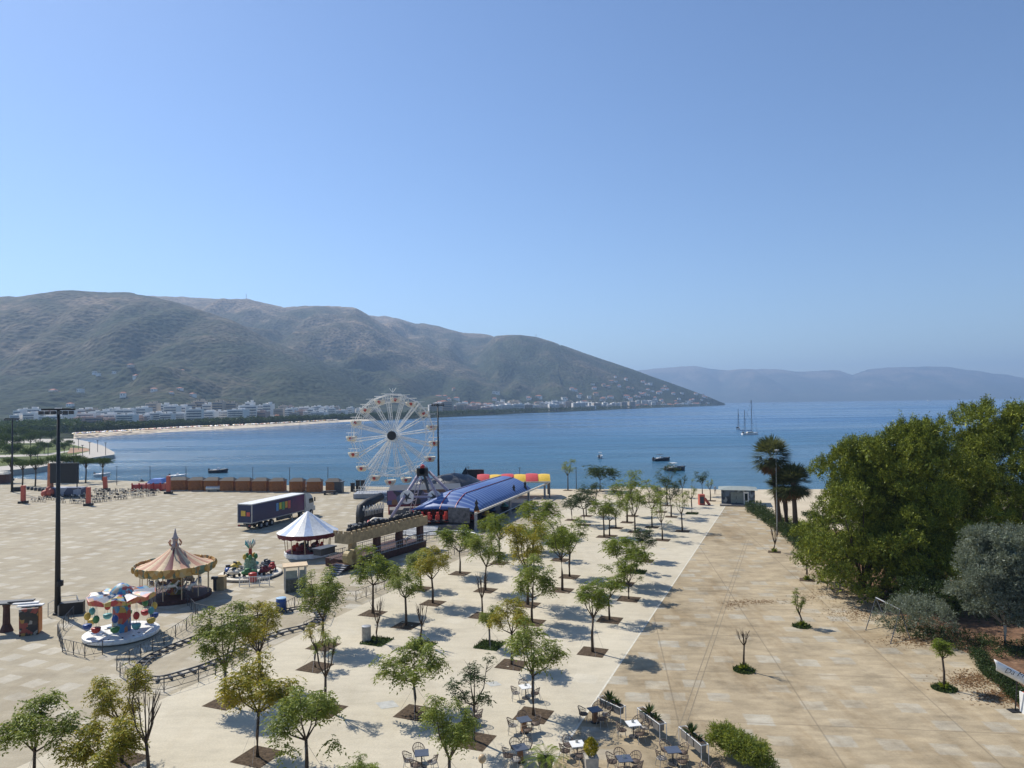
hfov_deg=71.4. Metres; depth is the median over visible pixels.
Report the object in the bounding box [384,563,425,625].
young tree
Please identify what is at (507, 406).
apartment block
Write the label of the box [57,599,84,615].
ballast block
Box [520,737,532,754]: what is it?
armchair
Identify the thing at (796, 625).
pit grass
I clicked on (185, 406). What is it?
apartment block
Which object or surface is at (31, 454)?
park path
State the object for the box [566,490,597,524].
young tree
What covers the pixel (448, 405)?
apartment block
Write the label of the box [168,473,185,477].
rowing boat
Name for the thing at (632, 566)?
young tree
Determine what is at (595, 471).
young tree
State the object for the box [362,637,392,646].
tree pit
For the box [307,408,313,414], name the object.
apartment block
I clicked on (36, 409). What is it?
apartment block
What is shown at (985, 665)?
clipped hedge
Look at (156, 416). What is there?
apartment block
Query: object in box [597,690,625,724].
raised planter
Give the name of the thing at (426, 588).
tree pit
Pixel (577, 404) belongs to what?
apartment block
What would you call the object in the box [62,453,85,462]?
umbrella tree
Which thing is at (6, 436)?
park tree
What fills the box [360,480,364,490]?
black cabinet
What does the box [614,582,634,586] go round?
tree pit
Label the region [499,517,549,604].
young tree
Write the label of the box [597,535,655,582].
young tree
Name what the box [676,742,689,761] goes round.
armchair
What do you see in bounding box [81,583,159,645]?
balloon ride
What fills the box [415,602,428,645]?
young tree
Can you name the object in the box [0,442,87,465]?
lawn
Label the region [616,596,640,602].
tree pit
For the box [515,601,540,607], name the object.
tree pit
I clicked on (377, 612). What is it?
young tree
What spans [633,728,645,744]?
armchair
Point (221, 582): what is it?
ticket machine
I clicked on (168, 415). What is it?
apartment block
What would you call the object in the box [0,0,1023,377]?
sky
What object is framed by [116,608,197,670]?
metal barrier
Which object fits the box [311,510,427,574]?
castle ride
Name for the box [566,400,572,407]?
apartment block
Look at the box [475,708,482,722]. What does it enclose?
armchair
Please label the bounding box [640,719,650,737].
armchair
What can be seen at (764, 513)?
hedge
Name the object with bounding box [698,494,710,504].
red cabinet
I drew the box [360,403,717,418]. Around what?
tree belt
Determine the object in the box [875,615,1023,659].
undergrowth
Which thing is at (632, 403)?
apartment block
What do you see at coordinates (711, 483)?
young tree
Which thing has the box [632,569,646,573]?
pit grass
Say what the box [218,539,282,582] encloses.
carnival ride
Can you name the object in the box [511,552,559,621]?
young tree
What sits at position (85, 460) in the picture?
umbrella tree
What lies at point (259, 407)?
apartment block
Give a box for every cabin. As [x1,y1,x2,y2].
[333,481,344,492]
[463,469,483,477]
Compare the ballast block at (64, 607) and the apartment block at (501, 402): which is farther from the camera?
the apartment block at (501, 402)
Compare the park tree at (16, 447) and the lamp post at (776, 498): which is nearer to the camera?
the lamp post at (776, 498)
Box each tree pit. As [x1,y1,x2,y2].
[92,751,149,767]
[203,695,248,710]
[230,746,280,767]
[296,661,333,673]
[305,641,339,651]
[308,704,347,717]
[357,609,387,617]
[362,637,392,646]
[391,621,419,629]
[393,704,436,721]
[416,586,431,591]
[419,599,446,606]
[449,571,470,575]
[458,731,495,751]
[468,612,488,618]
[473,587,496,593]
[475,641,503,650]
[494,658,527,670]
[513,706,553,723]
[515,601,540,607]
[527,618,545,626]
[551,587,573,593]
[552,558,568,561]
[559,574,580,579]
[576,646,608,657]
[595,535,609,537]
[596,616,622,623]
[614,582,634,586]
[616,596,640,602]
[656,538,670,541]
[675,530,689,532]
[799,578,814,581]
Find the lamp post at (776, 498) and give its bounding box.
[775,449,778,531]
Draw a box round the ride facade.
[387,483,460,514]
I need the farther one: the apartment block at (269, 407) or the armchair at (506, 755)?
the apartment block at (269, 407)
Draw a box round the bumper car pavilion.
[411,476,548,530]
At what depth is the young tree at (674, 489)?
114.37 m
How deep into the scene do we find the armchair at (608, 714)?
41.30 m
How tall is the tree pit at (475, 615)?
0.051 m
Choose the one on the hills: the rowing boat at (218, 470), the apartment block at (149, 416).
the apartment block at (149, 416)
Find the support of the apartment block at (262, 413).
on the hills
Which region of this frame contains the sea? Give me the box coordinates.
[13,399,1023,488]
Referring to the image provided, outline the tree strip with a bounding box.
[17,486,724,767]
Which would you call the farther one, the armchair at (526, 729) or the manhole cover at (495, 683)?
the manhole cover at (495, 683)
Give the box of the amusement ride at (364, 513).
[348,493,383,530]
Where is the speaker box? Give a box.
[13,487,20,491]
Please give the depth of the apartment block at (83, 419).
658.57 m
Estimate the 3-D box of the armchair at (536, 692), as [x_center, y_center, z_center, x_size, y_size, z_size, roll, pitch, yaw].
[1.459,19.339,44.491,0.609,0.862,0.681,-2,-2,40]
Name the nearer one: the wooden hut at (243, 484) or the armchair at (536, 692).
the armchair at (536, 692)
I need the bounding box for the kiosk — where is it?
[718,486,757,506]
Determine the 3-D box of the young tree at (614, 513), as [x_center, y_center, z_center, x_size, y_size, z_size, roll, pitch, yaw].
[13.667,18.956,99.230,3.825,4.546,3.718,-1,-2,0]
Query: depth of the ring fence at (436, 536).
97.78 m
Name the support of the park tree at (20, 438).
on the lawn at (48, 450)
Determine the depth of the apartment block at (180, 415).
778.39 m
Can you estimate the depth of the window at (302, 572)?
71.61 m
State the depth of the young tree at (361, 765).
31.45 m
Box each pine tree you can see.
[786,431,944,603]
[836,459,958,554]
[860,409,983,597]
[906,393,1023,577]
[906,422,1023,579]
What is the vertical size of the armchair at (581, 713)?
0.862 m
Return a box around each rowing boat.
[93,472,110,476]
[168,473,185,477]
[208,468,227,472]
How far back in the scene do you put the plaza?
81.83 m
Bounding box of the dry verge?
[67,448,88,453]
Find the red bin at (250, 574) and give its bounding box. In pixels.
[248,572,256,581]
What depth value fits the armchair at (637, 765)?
35.08 m
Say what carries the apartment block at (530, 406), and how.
on the hills
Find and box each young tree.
[0,687,94,767]
[51,714,150,767]
[81,661,153,761]
[126,685,161,767]
[184,599,258,707]
[214,645,307,763]
[233,598,284,684]
[259,680,350,767]
[293,563,350,646]
[303,622,330,671]
[311,631,340,700]
[336,751,380,767]
[349,544,403,613]
[368,633,452,714]
[370,597,384,640]
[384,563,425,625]
[402,545,433,584]
[411,545,451,602]
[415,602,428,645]
[416,693,480,767]
[433,524,486,573]
[444,652,497,740]
[464,532,510,589]
[475,516,503,552]
[475,572,487,614]
[475,603,501,645]
[484,511,514,550]
[485,596,534,664]
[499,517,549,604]
[502,615,570,715]
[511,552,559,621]
[515,499,561,528]
[515,522,549,546]
[543,519,581,590]
[545,514,591,576]
[560,497,580,519]
[561,459,575,489]
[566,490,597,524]
[574,482,600,515]
[574,577,613,655]
[582,465,620,490]
[587,494,616,536]
[589,482,605,503]
[591,570,630,619]
[597,505,622,535]
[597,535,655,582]
[606,495,629,527]
[607,469,643,521]
[612,551,643,598]
[621,485,647,531]
[624,490,640,515]
[627,541,648,571]
[630,527,656,553]
[636,489,669,526]
[641,479,655,501]
[650,499,672,539]
[651,485,670,511]
[653,463,680,505]
[653,477,683,516]
[669,492,691,530]
[677,474,685,497]
[683,479,696,512]
[693,471,708,493]
[706,480,712,500]
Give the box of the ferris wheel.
[346,388,439,498]
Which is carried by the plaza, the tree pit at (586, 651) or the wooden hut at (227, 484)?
the wooden hut at (227, 484)
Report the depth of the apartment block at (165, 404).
966.37 m
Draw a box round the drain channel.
[664,540,748,767]
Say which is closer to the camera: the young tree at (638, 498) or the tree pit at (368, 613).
the tree pit at (368, 613)
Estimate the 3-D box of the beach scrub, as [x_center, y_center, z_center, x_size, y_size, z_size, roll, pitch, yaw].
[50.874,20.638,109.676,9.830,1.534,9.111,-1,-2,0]
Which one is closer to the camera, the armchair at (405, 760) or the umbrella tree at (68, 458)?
the armchair at (405, 760)
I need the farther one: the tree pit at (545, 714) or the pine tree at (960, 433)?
the pine tree at (960, 433)
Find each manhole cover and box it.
[376,700,398,708]
[486,681,500,685]
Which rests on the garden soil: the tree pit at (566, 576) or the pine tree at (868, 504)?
the pine tree at (868, 504)
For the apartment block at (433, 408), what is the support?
on the hills
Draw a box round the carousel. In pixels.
[131,528,216,605]
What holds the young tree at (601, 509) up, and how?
on the tree pit at (599, 536)
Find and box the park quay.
[0,439,113,474]
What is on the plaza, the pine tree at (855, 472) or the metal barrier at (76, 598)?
the metal barrier at (76, 598)
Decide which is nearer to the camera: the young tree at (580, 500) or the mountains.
the young tree at (580, 500)
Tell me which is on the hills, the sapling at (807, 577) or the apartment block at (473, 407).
the apartment block at (473, 407)
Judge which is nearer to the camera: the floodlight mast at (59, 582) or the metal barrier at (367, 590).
the floodlight mast at (59, 582)
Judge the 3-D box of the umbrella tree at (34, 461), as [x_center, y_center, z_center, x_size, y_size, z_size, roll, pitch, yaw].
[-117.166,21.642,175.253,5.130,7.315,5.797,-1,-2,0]
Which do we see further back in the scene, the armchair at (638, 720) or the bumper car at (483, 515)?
the bumper car at (483, 515)
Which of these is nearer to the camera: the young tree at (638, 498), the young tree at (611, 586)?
the young tree at (611, 586)
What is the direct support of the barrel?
on the plaza
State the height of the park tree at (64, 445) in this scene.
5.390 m
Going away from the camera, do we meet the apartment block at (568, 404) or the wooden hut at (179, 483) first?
the wooden hut at (179, 483)
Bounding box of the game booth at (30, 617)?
[7,598,44,636]
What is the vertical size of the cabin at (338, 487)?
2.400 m
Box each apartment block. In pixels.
[9,413,22,420]
[13,409,26,414]
[18,407,40,412]
[23,411,39,419]
[38,414,67,419]
[53,408,77,418]
[69,416,84,421]
[76,407,92,412]
[76,412,99,416]
[84,415,107,422]
[85,408,100,412]
[90,409,113,413]
[100,412,119,417]
[109,407,122,410]
[111,408,129,413]
[115,413,138,421]
[124,408,135,413]
[134,406,152,414]
[139,414,153,420]
[139,415,146,421]
[145,401,160,412]
[146,411,162,419]
[159,412,175,420]
[161,402,171,411]
[163,404,181,412]
[176,412,184,419]
[178,404,191,412]
[185,407,203,419]
[186,402,196,408]
[193,399,207,408]
[202,402,211,410]
[204,410,218,418]
[212,400,226,410]
[220,410,226,417]
[225,401,236,409]
[227,408,249,417]
[239,403,256,416]
[245,400,255,404]
[257,403,264,411]
[257,410,269,417]
[263,402,274,414]
[273,408,284,416]
[287,407,294,416]
[295,409,302,415]
[298,406,310,410]
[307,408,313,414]
[310,411,326,415]
[311,405,323,409]
[328,407,335,414]
[336,409,347,414]
[346,406,354,413]
[429,404,439,411]
[442,400,453,410]
[456,404,463,413]
[466,405,476,412]
[480,406,492,413]
[495,401,504,404]
[496,404,513,411]
[511,400,520,404]
[512,403,523,411]
[524,404,532,411]
[540,401,548,410]
[548,403,555,410]
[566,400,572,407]
[571,402,581,409]
[593,402,600,408]
[621,401,626,407]
[627,401,635,407]
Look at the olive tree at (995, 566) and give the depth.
52.07 m
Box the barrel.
[276,596,285,611]
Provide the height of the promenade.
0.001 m
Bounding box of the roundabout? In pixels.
[277,511,337,559]
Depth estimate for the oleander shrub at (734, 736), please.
35.97 m
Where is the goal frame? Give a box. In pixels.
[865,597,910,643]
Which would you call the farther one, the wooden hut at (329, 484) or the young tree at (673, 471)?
the wooden hut at (329, 484)
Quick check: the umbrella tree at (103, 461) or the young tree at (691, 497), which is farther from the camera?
the umbrella tree at (103, 461)
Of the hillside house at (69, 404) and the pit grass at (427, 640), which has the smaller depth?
the pit grass at (427, 640)
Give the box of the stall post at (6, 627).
[0,599,19,632]
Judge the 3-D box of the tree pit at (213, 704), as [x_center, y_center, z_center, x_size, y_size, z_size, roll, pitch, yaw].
[-18.038,20.025,44.843,1.960,0.032,1.960,-1,-2,22]
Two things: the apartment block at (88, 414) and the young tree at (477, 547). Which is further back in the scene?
the apartment block at (88, 414)
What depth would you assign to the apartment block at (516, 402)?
1628.01 m
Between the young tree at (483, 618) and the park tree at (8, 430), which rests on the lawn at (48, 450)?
the park tree at (8, 430)
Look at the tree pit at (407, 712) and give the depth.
42.80 m
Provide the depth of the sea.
360.13 m
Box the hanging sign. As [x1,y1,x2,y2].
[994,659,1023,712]
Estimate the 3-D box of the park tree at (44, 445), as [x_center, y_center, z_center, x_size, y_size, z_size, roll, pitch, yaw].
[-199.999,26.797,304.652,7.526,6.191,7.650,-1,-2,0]
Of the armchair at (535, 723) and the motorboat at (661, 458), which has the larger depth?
the motorboat at (661, 458)
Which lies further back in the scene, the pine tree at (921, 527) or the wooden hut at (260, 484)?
the wooden hut at (260, 484)
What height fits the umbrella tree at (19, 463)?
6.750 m
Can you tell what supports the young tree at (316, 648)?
on the tree pit at (343, 706)
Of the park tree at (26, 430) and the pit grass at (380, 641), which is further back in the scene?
the park tree at (26, 430)
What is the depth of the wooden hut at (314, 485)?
154.22 m
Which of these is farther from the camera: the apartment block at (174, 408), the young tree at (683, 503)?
the apartment block at (174, 408)
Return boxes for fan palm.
[749,433,793,521]
[762,467,801,525]
[769,461,813,524]
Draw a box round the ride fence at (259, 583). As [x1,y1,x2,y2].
[239,576,269,586]
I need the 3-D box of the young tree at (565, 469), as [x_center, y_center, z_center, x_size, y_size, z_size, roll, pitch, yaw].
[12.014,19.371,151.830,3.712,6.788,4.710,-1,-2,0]
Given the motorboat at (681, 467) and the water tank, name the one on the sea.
the motorboat at (681, 467)
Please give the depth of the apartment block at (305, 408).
1046.03 m
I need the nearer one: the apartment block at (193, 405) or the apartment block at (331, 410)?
the apartment block at (193, 405)
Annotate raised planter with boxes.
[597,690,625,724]
[637,703,666,741]
[678,721,708,765]
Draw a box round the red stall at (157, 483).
[131,478,165,490]
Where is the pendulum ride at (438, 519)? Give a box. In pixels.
[391,464,471,534]
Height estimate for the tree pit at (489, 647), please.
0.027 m
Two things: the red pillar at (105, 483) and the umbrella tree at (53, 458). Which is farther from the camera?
the umbrella tree at (53, 458)
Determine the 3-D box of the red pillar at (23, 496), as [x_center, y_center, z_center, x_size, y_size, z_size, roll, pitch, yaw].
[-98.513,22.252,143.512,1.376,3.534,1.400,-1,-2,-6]
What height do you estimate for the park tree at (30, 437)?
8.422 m
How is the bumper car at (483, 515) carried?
on the bumper car pavilion
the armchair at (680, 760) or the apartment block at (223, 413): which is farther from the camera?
the apartment block at (223, 413)
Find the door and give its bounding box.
[743,492,748,503]
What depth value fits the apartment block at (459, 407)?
1386.94 m
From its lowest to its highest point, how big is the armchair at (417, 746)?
0.862 m
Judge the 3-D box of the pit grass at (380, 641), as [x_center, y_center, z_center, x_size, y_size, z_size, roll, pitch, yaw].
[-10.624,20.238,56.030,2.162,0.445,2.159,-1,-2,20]
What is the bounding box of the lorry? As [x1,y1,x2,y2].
[237,493,314,528]
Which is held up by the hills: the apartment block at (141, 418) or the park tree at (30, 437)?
the apartment block at (141, 418)
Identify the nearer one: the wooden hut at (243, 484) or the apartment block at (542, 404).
the wooden hut at (243, 484)
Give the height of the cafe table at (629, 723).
0.742 m
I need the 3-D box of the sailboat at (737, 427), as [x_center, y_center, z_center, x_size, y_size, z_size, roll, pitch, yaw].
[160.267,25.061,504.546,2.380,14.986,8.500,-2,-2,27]
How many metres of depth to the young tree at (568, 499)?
113.21 m
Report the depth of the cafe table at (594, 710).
41.25 m
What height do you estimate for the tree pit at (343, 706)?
0.021 m
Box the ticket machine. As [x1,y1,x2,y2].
[217,575,226,590]
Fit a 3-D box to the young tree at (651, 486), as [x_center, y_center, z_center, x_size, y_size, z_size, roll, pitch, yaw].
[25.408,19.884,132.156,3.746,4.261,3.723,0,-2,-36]
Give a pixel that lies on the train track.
(154, 654)
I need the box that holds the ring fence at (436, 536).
[405,530,480,552]
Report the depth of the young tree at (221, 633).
44.55 m
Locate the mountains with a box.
[637,366,1023,402]
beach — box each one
[74,419,374,438]
[530,489,1020,529]
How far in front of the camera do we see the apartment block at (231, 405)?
978.65 m
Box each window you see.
[286,570,296,578]
[300,570,304,576]
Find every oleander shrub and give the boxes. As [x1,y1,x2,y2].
[704,718,740,755]
[719,725,757,766]
[732,735,780,767]
[869,588,960,636]
[889,572,963,616]
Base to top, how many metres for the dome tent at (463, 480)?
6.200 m
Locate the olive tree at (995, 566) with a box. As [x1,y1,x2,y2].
[940,521,1023,646]
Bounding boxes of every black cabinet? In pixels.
[350,483,354,491]
[355,480,359,490]
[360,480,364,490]
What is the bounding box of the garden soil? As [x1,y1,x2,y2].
[812,529,1023,708]
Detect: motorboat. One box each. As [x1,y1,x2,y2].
[652,454,669,460]
[664,462,684,470]
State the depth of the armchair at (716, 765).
34.90 m
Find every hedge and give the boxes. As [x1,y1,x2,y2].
[743,500,815,551]
[967,646,1023,703]
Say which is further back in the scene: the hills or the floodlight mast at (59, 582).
the hills
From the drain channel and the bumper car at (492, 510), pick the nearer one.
the drain channel
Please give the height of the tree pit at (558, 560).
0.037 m
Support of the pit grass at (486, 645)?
on the tree pit at (489, 647)
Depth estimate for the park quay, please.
291.94 m
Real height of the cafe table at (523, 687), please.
0.742 m
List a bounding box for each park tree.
[0,424,20,435]
[0,433,17,445]
[0,439,8,449]
[0,442,26,454]
[10,436,27,443]
[16,426,36,439]
[18,446,43,459]
[20,432,41,446]
[33,430,48,440]
[33,440,55,450]
[44,430,61,443]
[49,437,64,444]
[60,442,71,451]
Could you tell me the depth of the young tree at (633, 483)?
110.18 m
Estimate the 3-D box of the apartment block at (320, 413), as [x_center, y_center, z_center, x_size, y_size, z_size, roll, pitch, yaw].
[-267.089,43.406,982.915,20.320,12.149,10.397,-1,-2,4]
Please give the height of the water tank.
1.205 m
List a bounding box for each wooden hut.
[171,477,189,490]
[187,477,205,490]
[203,477,221,490]
[219,477,236,491]
[235,477,253,491]
[252,477,270,491]
[268,478,286,491]
[288,478,305,492]
[306,478,322,492]
[325,478,341,492]
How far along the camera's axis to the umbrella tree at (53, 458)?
183.36 m
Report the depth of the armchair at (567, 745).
37.81 m
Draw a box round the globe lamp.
[478,754,485,767]
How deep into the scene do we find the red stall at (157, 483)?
162.00 m
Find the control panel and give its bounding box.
[211,576,217,590]
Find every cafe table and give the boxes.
[414,749,428,767]
[511,743,528,763]
[516,715,531,733]
[518,684,530,699]
[569,740,583,759]
[587,706,602,723]
[615,754,633,767]
[625,720,641,738]
[664,746,681,766]
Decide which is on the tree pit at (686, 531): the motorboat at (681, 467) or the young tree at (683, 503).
the young tree at (683, 503)
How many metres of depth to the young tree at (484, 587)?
62.41 m
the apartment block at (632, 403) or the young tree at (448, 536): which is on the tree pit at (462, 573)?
the young tree at (448, 536)
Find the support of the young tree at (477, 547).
on the tree pit at (490, 590)
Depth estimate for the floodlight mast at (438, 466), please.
143.30 m
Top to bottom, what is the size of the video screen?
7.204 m
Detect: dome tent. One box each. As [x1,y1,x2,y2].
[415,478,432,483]
[431,471,479,486]
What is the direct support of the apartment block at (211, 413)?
on the hills
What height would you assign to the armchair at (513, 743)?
0.862 m
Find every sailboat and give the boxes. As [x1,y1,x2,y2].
[736,413,739,429]
[740,401,757,434]
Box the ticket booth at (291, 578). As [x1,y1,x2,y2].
[282,561,307,592]
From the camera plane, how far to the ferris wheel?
144.71 m
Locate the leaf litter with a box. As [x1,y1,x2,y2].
[723,565,1019,707]
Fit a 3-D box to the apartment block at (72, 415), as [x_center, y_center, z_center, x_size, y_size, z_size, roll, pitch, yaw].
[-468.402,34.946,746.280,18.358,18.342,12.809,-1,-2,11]
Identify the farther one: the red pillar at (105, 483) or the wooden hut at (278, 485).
the red pillar at (105, 483)
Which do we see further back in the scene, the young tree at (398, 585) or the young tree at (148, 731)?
the young tree at (398, 585)
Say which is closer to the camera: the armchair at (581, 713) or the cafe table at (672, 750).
the cafe table at (672, 750)
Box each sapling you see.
[736,628,750,670]
[769,523,779,551]
[791,587,806,625]
[795,536,810,579]
[929,637,956,688]
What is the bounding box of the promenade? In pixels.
[552,506,1023,767]
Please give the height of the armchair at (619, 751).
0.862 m
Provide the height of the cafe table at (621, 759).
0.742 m
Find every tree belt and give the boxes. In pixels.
[16,412,375,434]
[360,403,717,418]
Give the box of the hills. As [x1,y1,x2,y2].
[0,290,724,438]
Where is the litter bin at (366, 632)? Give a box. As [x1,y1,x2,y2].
[362,624,370,641]
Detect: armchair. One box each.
[402,750,413,767]
[409,759,421,767]
[412,742,424,760]
[426,754,438,767]
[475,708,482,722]
[501,746,512,764]
[506,717,516,734]
[509,737,521,756]
[509,753,522,767]
[510,686,519,701]
[517,710,527,729]
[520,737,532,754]
[521,724,532,738]
[529,687,540,702]
[531,715,540,730]
[558,743,570,761]
[562,734,574,753]
[574,750,584,762]
[578,705,587,721]
[592,700,602,714]
[596,713,607,728]
[602,706,611,720]
[605,751,616,767]
[613,747,626,767]
[616,721,626,739]
[628,750,641,767]
[631,714,643,731]
[632,760,643,767]
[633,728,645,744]
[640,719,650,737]
[655,749,667,765]
[659,739,671,755]
[675,755,688,767]
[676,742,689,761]
[699,761,710,767]
[711,761,724,767]
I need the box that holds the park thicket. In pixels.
[0,415,81,432]
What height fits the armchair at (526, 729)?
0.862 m
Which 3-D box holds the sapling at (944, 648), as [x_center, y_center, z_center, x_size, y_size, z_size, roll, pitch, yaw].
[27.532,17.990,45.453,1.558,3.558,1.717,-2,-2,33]
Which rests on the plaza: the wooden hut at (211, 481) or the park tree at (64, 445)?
the wooden hut at (211, 481)
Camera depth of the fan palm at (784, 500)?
100.73 m
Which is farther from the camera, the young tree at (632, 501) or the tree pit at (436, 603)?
the young tree at (632, 501)
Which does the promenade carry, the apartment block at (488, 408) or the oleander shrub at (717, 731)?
the oleander shrub at (717, 731)
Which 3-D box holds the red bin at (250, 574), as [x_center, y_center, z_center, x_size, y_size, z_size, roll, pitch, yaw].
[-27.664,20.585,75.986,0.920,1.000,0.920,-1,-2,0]
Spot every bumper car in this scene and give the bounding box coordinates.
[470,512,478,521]
[481,510,490,517]
[488,507,496,512]
[500,502,508,508]
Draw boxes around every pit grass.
[360,634,393,645]
[404,639,437,648]
[473,638,504,649]
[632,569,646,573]
[732,663,755,673]
[792,622,811,628]
[930,682,957,692]
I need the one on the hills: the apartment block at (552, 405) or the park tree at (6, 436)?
the apartment block at (552, 405)
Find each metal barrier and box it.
[48,595,78,614]
[57,606,102,657]
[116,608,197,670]
[119,633,267,691]
[184,591,230,617]
[286,594,329,632]
[334,576,396,599]
[408,533,482,575]
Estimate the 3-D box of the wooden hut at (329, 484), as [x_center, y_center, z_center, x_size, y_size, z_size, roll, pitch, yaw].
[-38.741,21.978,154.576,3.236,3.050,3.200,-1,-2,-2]
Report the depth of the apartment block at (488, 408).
1432.54 m
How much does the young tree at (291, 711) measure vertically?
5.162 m
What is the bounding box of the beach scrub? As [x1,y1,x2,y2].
[800,510,856,522]
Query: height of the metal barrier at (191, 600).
1.022 m
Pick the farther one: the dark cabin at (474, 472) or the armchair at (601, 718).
the dark cabin at (474, 472)
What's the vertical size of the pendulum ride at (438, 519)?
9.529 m
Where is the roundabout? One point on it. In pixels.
(307, 526)
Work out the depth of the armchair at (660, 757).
36.08 m
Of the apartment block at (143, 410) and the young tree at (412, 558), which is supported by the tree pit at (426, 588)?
the young tree at (412, 558)
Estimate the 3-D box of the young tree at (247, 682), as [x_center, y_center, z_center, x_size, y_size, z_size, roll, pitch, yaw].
[-13.417,17.152,38.228,4.669,5.392,4.076,-1,-2,0]
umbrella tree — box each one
[1,456,21,471]
[13,459,28,484]
[22,458,47,485]
[44,454,71,462]
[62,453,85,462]
[74,457,96,482]
[91,456,115,480]
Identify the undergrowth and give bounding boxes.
[770,516,881,569]
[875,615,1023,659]
[880,588,1017,627]
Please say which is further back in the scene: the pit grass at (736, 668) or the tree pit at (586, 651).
the tree pit at (586, 651)
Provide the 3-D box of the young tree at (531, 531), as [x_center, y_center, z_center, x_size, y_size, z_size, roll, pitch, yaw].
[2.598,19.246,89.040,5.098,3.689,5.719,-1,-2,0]
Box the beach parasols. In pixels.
[72,419,337,433]
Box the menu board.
[1019,691,1023,713]
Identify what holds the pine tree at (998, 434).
on the garden soil
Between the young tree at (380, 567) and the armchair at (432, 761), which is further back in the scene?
the young tree at (380, 567)
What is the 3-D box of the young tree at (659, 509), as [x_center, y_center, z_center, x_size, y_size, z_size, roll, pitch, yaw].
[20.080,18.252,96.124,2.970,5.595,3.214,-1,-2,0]
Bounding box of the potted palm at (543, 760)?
[521,743,569,767]
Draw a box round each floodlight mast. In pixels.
[4,418,19,491]
[38,408,75,615]
[431,403,443,475]
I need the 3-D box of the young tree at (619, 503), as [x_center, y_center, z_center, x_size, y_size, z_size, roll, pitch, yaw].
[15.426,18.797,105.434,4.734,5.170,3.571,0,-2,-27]
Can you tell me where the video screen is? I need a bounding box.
[41,463,87,496]
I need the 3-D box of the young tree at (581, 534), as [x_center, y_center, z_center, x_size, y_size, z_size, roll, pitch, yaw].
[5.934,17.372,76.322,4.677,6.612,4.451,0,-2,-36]
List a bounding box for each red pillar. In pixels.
[18,485,28,503]
[83,487,93,505]
[102,477,110,490]
[164,476,172,493]
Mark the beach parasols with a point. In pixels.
(177, 427)
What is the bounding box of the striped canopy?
[477,473,550,497]
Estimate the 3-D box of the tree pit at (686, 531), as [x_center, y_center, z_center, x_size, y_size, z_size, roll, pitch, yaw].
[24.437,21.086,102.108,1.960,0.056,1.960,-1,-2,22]
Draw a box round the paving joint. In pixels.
[552,507,724,765]
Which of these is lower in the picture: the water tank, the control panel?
the control panel
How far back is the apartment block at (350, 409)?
1176.33 m
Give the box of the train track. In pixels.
[133,606,324,682]
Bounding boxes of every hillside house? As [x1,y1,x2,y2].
[66,403,74,406]
[120,392,126,397]
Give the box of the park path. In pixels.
[0,451,67,456]
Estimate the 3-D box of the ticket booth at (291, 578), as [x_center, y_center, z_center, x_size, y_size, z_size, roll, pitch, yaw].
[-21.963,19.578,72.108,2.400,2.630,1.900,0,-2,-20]
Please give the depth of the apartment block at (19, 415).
703.88 m
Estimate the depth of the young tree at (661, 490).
120.06 m
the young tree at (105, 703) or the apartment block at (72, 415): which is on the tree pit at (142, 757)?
the young tree at (105, 703)
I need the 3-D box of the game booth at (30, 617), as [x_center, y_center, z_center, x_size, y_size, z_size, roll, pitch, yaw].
[-40.652,19.485,59.488,2.840,2.610,1.968,0,-2,-20]
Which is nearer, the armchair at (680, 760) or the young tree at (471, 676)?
the armchair at (680, 760)
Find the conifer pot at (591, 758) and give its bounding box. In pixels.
[582,736,598,767]
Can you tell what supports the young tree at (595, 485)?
on the tree pit
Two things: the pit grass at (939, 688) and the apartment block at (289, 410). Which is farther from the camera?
the apartment block at (289, 410)
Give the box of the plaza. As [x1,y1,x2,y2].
[0,478,1023,767]
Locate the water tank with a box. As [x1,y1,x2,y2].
[205,486,219,491]
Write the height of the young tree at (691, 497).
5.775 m
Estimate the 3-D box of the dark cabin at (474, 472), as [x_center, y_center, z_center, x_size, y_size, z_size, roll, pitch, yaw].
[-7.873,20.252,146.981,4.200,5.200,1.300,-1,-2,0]
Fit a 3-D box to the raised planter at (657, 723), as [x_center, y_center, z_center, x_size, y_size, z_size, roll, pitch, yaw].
[7.853,18.735,39.879,1.035,1.627,2.385,0,-2,-33]
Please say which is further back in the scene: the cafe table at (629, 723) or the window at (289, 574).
the window at (289, 574)
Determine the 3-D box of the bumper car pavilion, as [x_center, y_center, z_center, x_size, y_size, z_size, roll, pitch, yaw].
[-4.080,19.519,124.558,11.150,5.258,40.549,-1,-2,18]
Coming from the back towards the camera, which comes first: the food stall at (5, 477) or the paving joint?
the food stall at (5, 477)
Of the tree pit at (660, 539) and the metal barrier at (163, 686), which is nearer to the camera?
the metal barrier at (163, 686)
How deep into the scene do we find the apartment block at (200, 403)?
994.68 m
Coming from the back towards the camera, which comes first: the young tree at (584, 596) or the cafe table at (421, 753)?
the young tree at (584, 596)
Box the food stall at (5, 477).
[0,471,10,483]
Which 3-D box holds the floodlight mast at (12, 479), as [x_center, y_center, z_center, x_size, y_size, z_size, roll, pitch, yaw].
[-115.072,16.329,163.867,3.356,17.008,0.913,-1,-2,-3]
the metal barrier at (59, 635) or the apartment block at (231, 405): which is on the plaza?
the metal barrier at (59, 635)

